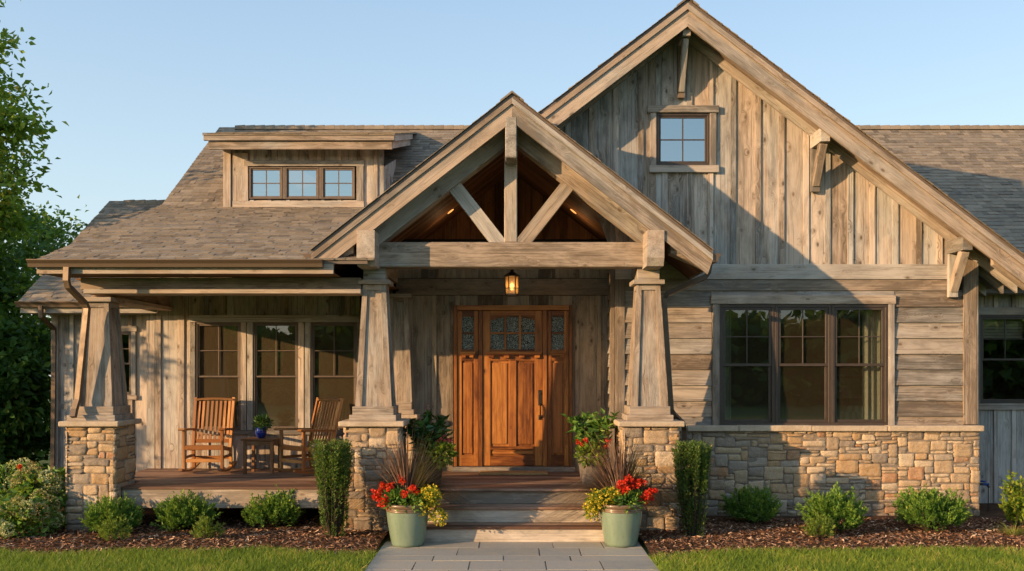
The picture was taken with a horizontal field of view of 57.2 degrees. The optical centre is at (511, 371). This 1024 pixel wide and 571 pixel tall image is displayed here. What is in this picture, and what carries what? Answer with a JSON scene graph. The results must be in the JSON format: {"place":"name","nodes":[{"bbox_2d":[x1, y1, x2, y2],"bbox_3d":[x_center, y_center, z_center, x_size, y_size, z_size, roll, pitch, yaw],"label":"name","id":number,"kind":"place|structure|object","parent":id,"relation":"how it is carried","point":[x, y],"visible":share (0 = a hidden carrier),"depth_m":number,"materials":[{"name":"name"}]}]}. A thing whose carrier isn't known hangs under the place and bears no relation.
{"place":"outdoors","nodes":[
{"label":"outdoors","id":0,"kind":"place"},
{"bbox_2d":[0,376,1013,570],"bbox_3d":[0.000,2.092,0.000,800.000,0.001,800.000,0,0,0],"label":"ground","id":1,"kind":"structure","parent":0,"point":[388,539],"depth_m":11.78,"materials":[{"name":"brown soil"}]},
{"bbox_2d":[0,308,33,374],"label":"woodland tree","id":2,"kind":"object","parent":1,"relation":"on","point":[7,353],"visible":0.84,"depth_m":15.86,"materials":[{"name":"green plant"}]},
{"bbox_2d":[0,305,50,493],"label":"woodland tree","id":3,"kind":"object","parent":1,"relation":"on","point":[24,427],"visible":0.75,"depth_m":16.04,"materials":[{"name":"green plant"}]},
{"bbox_2d":[0,243,50,457],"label":"woodland tree","id":4,"kind":"object","parent":1,"relation":"on","point":[8,266],"visible":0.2,"depth_m":18.33,"materials":[{"name":"green plant"}]},
{"bbox_2d":[3,227,58,344],"bbox_3d":[-12.493,-1.326,19.646,6.241,6.824,6.278,0,0,-18],"label":"woodland tree","id":5,"kind":"object","parent":1,"relation":"on","point":[30,250],"visible":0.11,"depth_m":21.74,"materials":[{"name":"green plant"}]},
{"bbox_2d":[0,0,68,402],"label":"broadleaf tree","id":6,"kind":"object","parent":1,"relation":"on","point":[16,130],"visible":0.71,"depth_m":17.46,"materials":[{"name":"green plant"}]},
{"bbox_2d":[2,187,88,432],"bbox_3d":[-13.567,-1.485,24.635,7.392,7.149,7.029,0,0,0],"label":"woodland tree","id":7,"kind":"object","parent":1,"relation":"on","point":[53,244],"visible":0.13,"depth_m":23.69,"materials":[{"name":"green plant"}]},
{"bbox_2d":[0,508,388,553],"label":"mulch bed","id":8,"kind":"object","parent":1,"relation":"on","point":[228,512],"visible":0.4,"depth_m":11.45,"materials":[{"name":"brown wood"}]},
{"bbox_2d":[17,464,22,480],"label":"red flower stem","id":9,"kind":"object","parent":8,"relation":"on","point":[19,466],"visible":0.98,"depth_m":12.00,"materials":[{"name":"green plant"}]},
{"bbox_2d":[0,458,56,520],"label":"hydrangea bush","id":10,"kind":"object","parent":8,"relation":"on","point":[12,469],"visible":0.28,"depth_m":12.43,"materials":[{"name":"green plant"}]},
{"bbox_2d":[0,488,64,539],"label":"hydrangea bush","id":11,"kind":"object","parent":8,"relation":"on","point":[6,526],"visible":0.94,"depth_m":11.57,"materials":[{"name":"green plant"}]},
{"bbox_2d":[4,464,67,531],"bbox_3d":[-6.072,1.637,12.240,1.054,0.895,1.029,0,0,0],"label":"hydrangea bush","id":12,"kind":"object","parent":8,"relation":"on","point":[29,476],"visible":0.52,"depth_m":12.01,"materials":[{"name":"green plant"}]},
{"bbox_2d":[28,500,66,533],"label":"shrub","id":13,"kind":"object","parent":8,"relation":"on","point":[47,524],"visible":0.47,"depth_m":11.77,"materials":[{"name":"green plant"}]},
{"bbox_2d":[78,491,144,533],"bbox_3d":[-5.033,1.786,11.813,0.826,0.540,0.844,0,0,0],"label":"boxwood shrub","id":14,"kind":"object","parent":8,"relation":"on","point":[106,509],"visible":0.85,"depth_m":11.70,"materials":[{"name":"green plant"}]},
{"bbox_2d":[96,514,132,540],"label":"shrub","id":15,"kind":"object","parent":8,"relation":"on","point":[112,529],"visible":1,"depth_m":11.26,"materials":[{"name":"green plant"}]},
{"bbox_2d":[149,489,222,531],"bbox_3d":[-4.124,1.779,12.074,0.893,0.554,0.903,0,0,0],"label":"boxwood shrub","id":16,"kind":"object","parent":8,"relation":"on","point":[178,512],"visible":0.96,"depth_m":11.88,"materials":[{"name":"green plant"}]},
{"bbox_2d":[189,516,225,538],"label":"shrub","id":17,"kind":"object","parent":8,"relation":"on","point":[207,527],"visible":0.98,"depth_m":11.37,"materials":[{"name":"green plant"}]},
{"bbox_2d":[240,484,305,528],"bbox_3d":[-3.084,1.760,12.302,0.824,0.592,0.975,0,0,0],"label":"boxwood shrub","id":18,"kind":"object","parent":8,"relation":"on","point":[273,510],"visible":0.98,"depth_m":12.05,"materials":[{"name":"green plant"}]},
{"bbox_2d":[309,438,353,536],"bbox_3d":[-2.201,1.446,11.580,0.544,1.274,0.540,0,0,-44],"label":"columnar holly","id":19,"kind":"object","parent":8,"relation":"on","point":[331,475],"visible":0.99,"depth_m":11.46,"materials":[{"name":"green plant"}]},
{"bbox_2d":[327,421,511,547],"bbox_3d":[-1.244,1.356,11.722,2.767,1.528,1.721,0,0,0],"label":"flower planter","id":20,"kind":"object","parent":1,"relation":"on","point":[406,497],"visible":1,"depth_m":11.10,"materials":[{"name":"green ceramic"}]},
{"bbox_2d":[0,542,1023,570],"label":"lawn grass","id":21,"kind":"structure","parent":1,"relation":"on","point":[949,558],"depth_m":10.21,"materials":[{"name":"green plant"}]},
{"bbox_2d":[14,0,1023,541],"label":"house","id":22,"kind":"structure","parent":1,"relation":"on","point":[640,214],"depth_m":13.32,"materials":[{"name":"wood"}]},
{"bbox_2d":[122,331,130,394],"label":"window","id":23,"kind":"structure","parent":22,"relation":"in","point":[123,332],"depth_m":14.77,"materials":[{"name":"beige paint"}]},
{"bbox_2d":[178,397,236,471],"bbox_3d":[-4.524,0.937,14.015,0.670,1.090,0.938,0,0,-3],"label":"rocking chair","id":24,"kind":"object","parent":22,"relation":"on","point":[195,460],"visible":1,"depth_m":14.22,"materials":[{"name":"brown wood"}]},
{"bbox_2d":[196,322,240,429],"bbox_3d":[-4.549,0.072,14.590,0.700,1.670,0.070,0,0,0],"label":"window","id":25,"kind":"structure","parent":22,"relation":"in","point":[218,344],"depth_m":14.61,"materials":[{"name":"brown glass"}]},
{"bbox_2d":[240,437,283,473],"bbox_3d":[-3.689,1.242,13.899,0.500,0.515,0.468,0,0,4],"label":"side table","id":26,"kind":"object","parent":22,"relation":"on","point":[271,442],"visible":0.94,"depth_m":13.71,"materials":[{"name":"brown wood"}]},
{"bbox_2d":[251,412,273,437],"bbox_3d":[-3.676,0.788,13.901,0.326,0.391,0.311,0,0,0],"label":"blue flowerpot","id":27,"kind":"object","parent":26,"relation":"on","point":[260,430],"visible":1,"depth_m":13.85,"materials":[{"name":"ceramic"}]},
{"bbox_2d":[249,167,282,199],"bbox_3d":[-4.096,-3.138,15.675,0.547,0.530,0.070,0,0,0],"label":"window","id":28,"kind":"structure","parent":22,"relation":"in","point":[265,183],"depth_m":15.68,"materials":[{"name":"blue glass"}]},
{"bbox_2d":[253,322,297,429],"bbox_3d":[-3.658,0.072,14.590,0.700,1.670,0.070,0,0,0],"label":"window","id":29,"kind":"structure","parent":22,"relation":"in","point":[275,344],"depth_m":14.61,"materials":[{"name":"brown glass"}]},
{"bbox_2d":[285,167,318,199],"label":"window","id":30,"kind":"structure","parent":22,"relation":"in","point":[301,183],"depth_m":15.68,"materials":[{"name":"blue glass"}]},
{"bbox_2d":[272,397,343,473],"bbox_3d":[-2.983,0.937,13.856,0.670,1.090,0.938,0,0,42],"label":"rocking chair","id":31,"kind":"object","parent":22,"relation":"on","point":[312,430],"visible":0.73,"depth_m":13.90,"materials":[{"name":"brown wood"}]},
{"bbox_2d":[311,322,356,429],"bbox_3d":[-2.759,0.072,14.590,0.716,1.670,0.070,0,0,0],"label":"window","id":32,"kind":"structure","parent":22,"relation":"in","point":[333,344],"depth_m":14.61,"materials":[{"name":"brown glass"}]},
{"bbox_2d":[322,167,354,199],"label":"window","id":33,"kind":"structure","parent":22,"relation":"in","point":[338,183],"depth_m":15.68,"materials":[{"name":"blue glass"}]},
{"bbox_2d":[403,404,458,483],"bbox_3d":[-1.095,0.946,12.549,0.815,1.103,0.728,0,0,0],"label":"leafy planter","id":34,"kind":"object","parent":22,"relation":"on","point":[439,427],"visible":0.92,"depth_m":12.47,"materials":[{"name":"plant"}]},
{"bbox_2d":[504,269,519,296],"bbox_3d":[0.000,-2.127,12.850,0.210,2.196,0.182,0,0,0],"label":"pendant lantern","id":35,"kind":"object","parent":22,"relation":"hanging from","point":[511,273],"visible":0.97,"depth_m":12.81,"materials":[{"name":"black metal"}]},
{"bbox_2d":[451,305,574,471],"bbox_3d":[0.019,0.250,14.150,1.848,2.496,0.220,0,0,0],"label":"front door","id":36,"kind":"structure","parent":22,"relation":"in","point":[525,359],"depth_m":14.17,"materials":[{"name":"brown wood"}]},
{"bbox_2d":[479,471,547,474],"bbox_3d":[0.022,1.485,13.780,1.000,0.028,0.380,0,0,0],"label":"doormat","id":37,"kind":"object","parent":22,"relation":"on","point":[513,472],"visible":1,"depth_m":13.59,"materials":[{"name":"brown fabric"}]},
{"bbox_2d":[559,407,619,483],"bbox_3d":[1.075,0.989,12.580,0.731,1.016,0.651,0,0,-38],"label":"leafy planter","id":38,"kind":"object","parent":22,"relation":"on","point":[599,425],"visible":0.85,"depth_m":12.48,"materials":[{"name":"plant"}]},
{"bbox_2d":[656,113,709,164],"bbox_3d":[2.421,-3.287,13.340,0.756,0.742,0.070,0,0,0],"label":"window","id":39,"kind":"structure","parent":22,"relation":"in","point":[681,138],"depth_m":13.34,"materials":[{"name":"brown glass"}]},
{"bbox_2d":[725,310,730,418],"bbox_3d":[3.063,0.205,13.509,0.148,2.350,0.081,0,0,0],"label":"curtain","id":40,"kind":"object","parent":22,"relation":"hanging from","point":[727,368],"visible":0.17,"depth_m":13.51,"materials":[{"name":"beige fabric"}]},
{"bbox_2d":[720,304,774,424],"bbox_3d":[3.330,-0.095,13.335,0.781,1.716,0.070,0,0,0],"label":"window","id":41,"kind":"structure","parent":22,"relation":"in","point":[770,307],"depth_m":13.31,"materials":[{"name":"brown metal"}]},
{"bbox_2d":[775,304,830,424],"bbox_3d":[4.123,-0.095,13.335,0.796,1.716,0.070,0,0,0],"label":"window","id":42,"kind":"structure","parent":22,"relation":"in","point":[778,307],"depth_m":13.31,"materials":[{"name":"brown metal"}]},
{"bbox_2d":[840,405,862,418],"bbox_3d":[5.269,1.020,14.068,0.880,1.000,0.680,0,0,25],"label":"armchair","id":43,"kind":"object","parent":22,"relation":"on","point":[854,412],"visible":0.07,"depth_m":14.32,"materials":[{"name":"fabric"}]},
{"bbox_2d":[831,304,887,424],"bbox_3d":[4.923,-0.095,13.335,0.796,1.716,0.070,0,0,0],"label":"window","id":44,"kind":"structure","parent":22,"relation":"in","point":[834,307],"depth_m":13.31,"materials":[{"name":"brown metal"}]},
{"bbox_2d":[863,310,880,418],"bbox_3d":[5.210,0.205,13.510,0.338,2.350,0.087,0,0,0],"label":"curtain","id":45,"kind":"object","parent":22,"relation":"hanging from","point":[871,374],"visible":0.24,"depth_m":13.51,"materials":[{"name":"fabric"}]},
{"bbox_2d":[980,315,1023,402],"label":"window","id":46,"kind":"structure","parent":22,"relation":"in","point":[982,317],"depth_m":14.57,"materials":[{"name":"brown metal"}]},
{"bbox_2d":[983,319,1022,337],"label":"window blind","id":47,"kind":"object","parent":22,"relation":"attached to","point":[999,323],"depth_m":14.72,"materials":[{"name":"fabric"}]},
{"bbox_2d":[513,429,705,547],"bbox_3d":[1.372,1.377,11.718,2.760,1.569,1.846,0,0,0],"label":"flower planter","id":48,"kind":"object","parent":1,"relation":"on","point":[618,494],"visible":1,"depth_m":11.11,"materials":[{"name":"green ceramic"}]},
{"bbox_2d":[639,503,1023,556],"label":"mulch bed","id":49,"kind":"object","parent":1,"relation":"on","point":[995,510],"visible":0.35,"depth_m":11.67,"materials":[{"name":"brown wood"}]},
{"bbox_2d":[0,515,1023,556],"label":"mulch chips","id":50,"kind":"object","parent":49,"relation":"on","point":[372,538],"visible":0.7,"depth_m":11.43,"materials":[{"name":"brown wood"}]},
{"bbox_2d":[671,439,712,536],"bbox_3d":[2.243,1.460,11.648,0.491,1.246,0.490,0,0,31],"label":"columnar holly","id":51,"kind":"object","parent":49,"relation":"on","point":[694,458],"visible":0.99,"depth_m":11.55,"materials":[{"name":"green plant"}]},
{"bbox_2d":[718,484,783,523],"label":"boxwood shrub","id":52,"kind":"object","parent":49,"relation":"on","point":[749,507],"visible":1,"depth_m":12.47,"materials":[{"name":"green plant"}]},
{"bbox_2d":[800,510,835,538],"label":"shrub","id":53,"kind":"object","parent":49,"relation":"on","point":[823,528],"visible":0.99,"depth_m":11.40,"materials":[{"name":"green plant"}]},
{"bbox_2d":[794,482,868,533],"bbox_3d":[4.062,1.709,11.831,0.920,0.692,0.904,0,0,0],"label":"boxwood shrub","id":54,"kind":"object","parent":49,"relation":"on","point":[837,506],"visible":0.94,"depth_m":11.72,"materials":[{"name":"green plant"}]},
{"bbox_2d":[891,484,971,532],"bbox_3d":[5.325,1.733,12.002,0.998,0.646,1.059,0,0,40],"label":"boxwood shrub","id":55,"kind":"object","parent":49,"relation":"on","point":[923,510],"visible":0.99,"depth_m":11.88,"materials":[{"name":"green plant"}]},
{"bbox_2d":[979,480,989,510],"bbox_3d":[6.879,1.918,13.720,0.176,0.652,0.086,0,0,0],"label":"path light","id":56,"kind":"object","parent":49,"relation":"on","point":[986,484],"visible":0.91,"depth_m":13.69,"materials":[{"name":"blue metal"}]},
{"bbox_2d":[988,523,1023,535],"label":"gold grass tuft","id":57,"kind":"object","parent":49,"relation":"on","point":[1016,531],"visible":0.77,"depth_m":11.73,"materials":[{"name":"plant"}]},
{"bbox_2d":[998,470,1023,526],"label":"leafy shrub","id":58,"kind":"object","parent":49,"relation":"on","point":[1013,508],"visible":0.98,"depth_m":12.35,"materials":[{"name":"green plant"}]},
{"bbox_2d":[0,0,1023,375],"label":"sky","id":59,"kind":"structure","parent":0,"point":[137,85],"materials":[{"name":"blue"}]},
{"bbox_2d":[365,542,659,570],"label":"path","id":60,"kind":"structure","parent":0,"point":[514,556],"depth_m":10.46,"materials":[{"name":"grey stone"}]}
]}

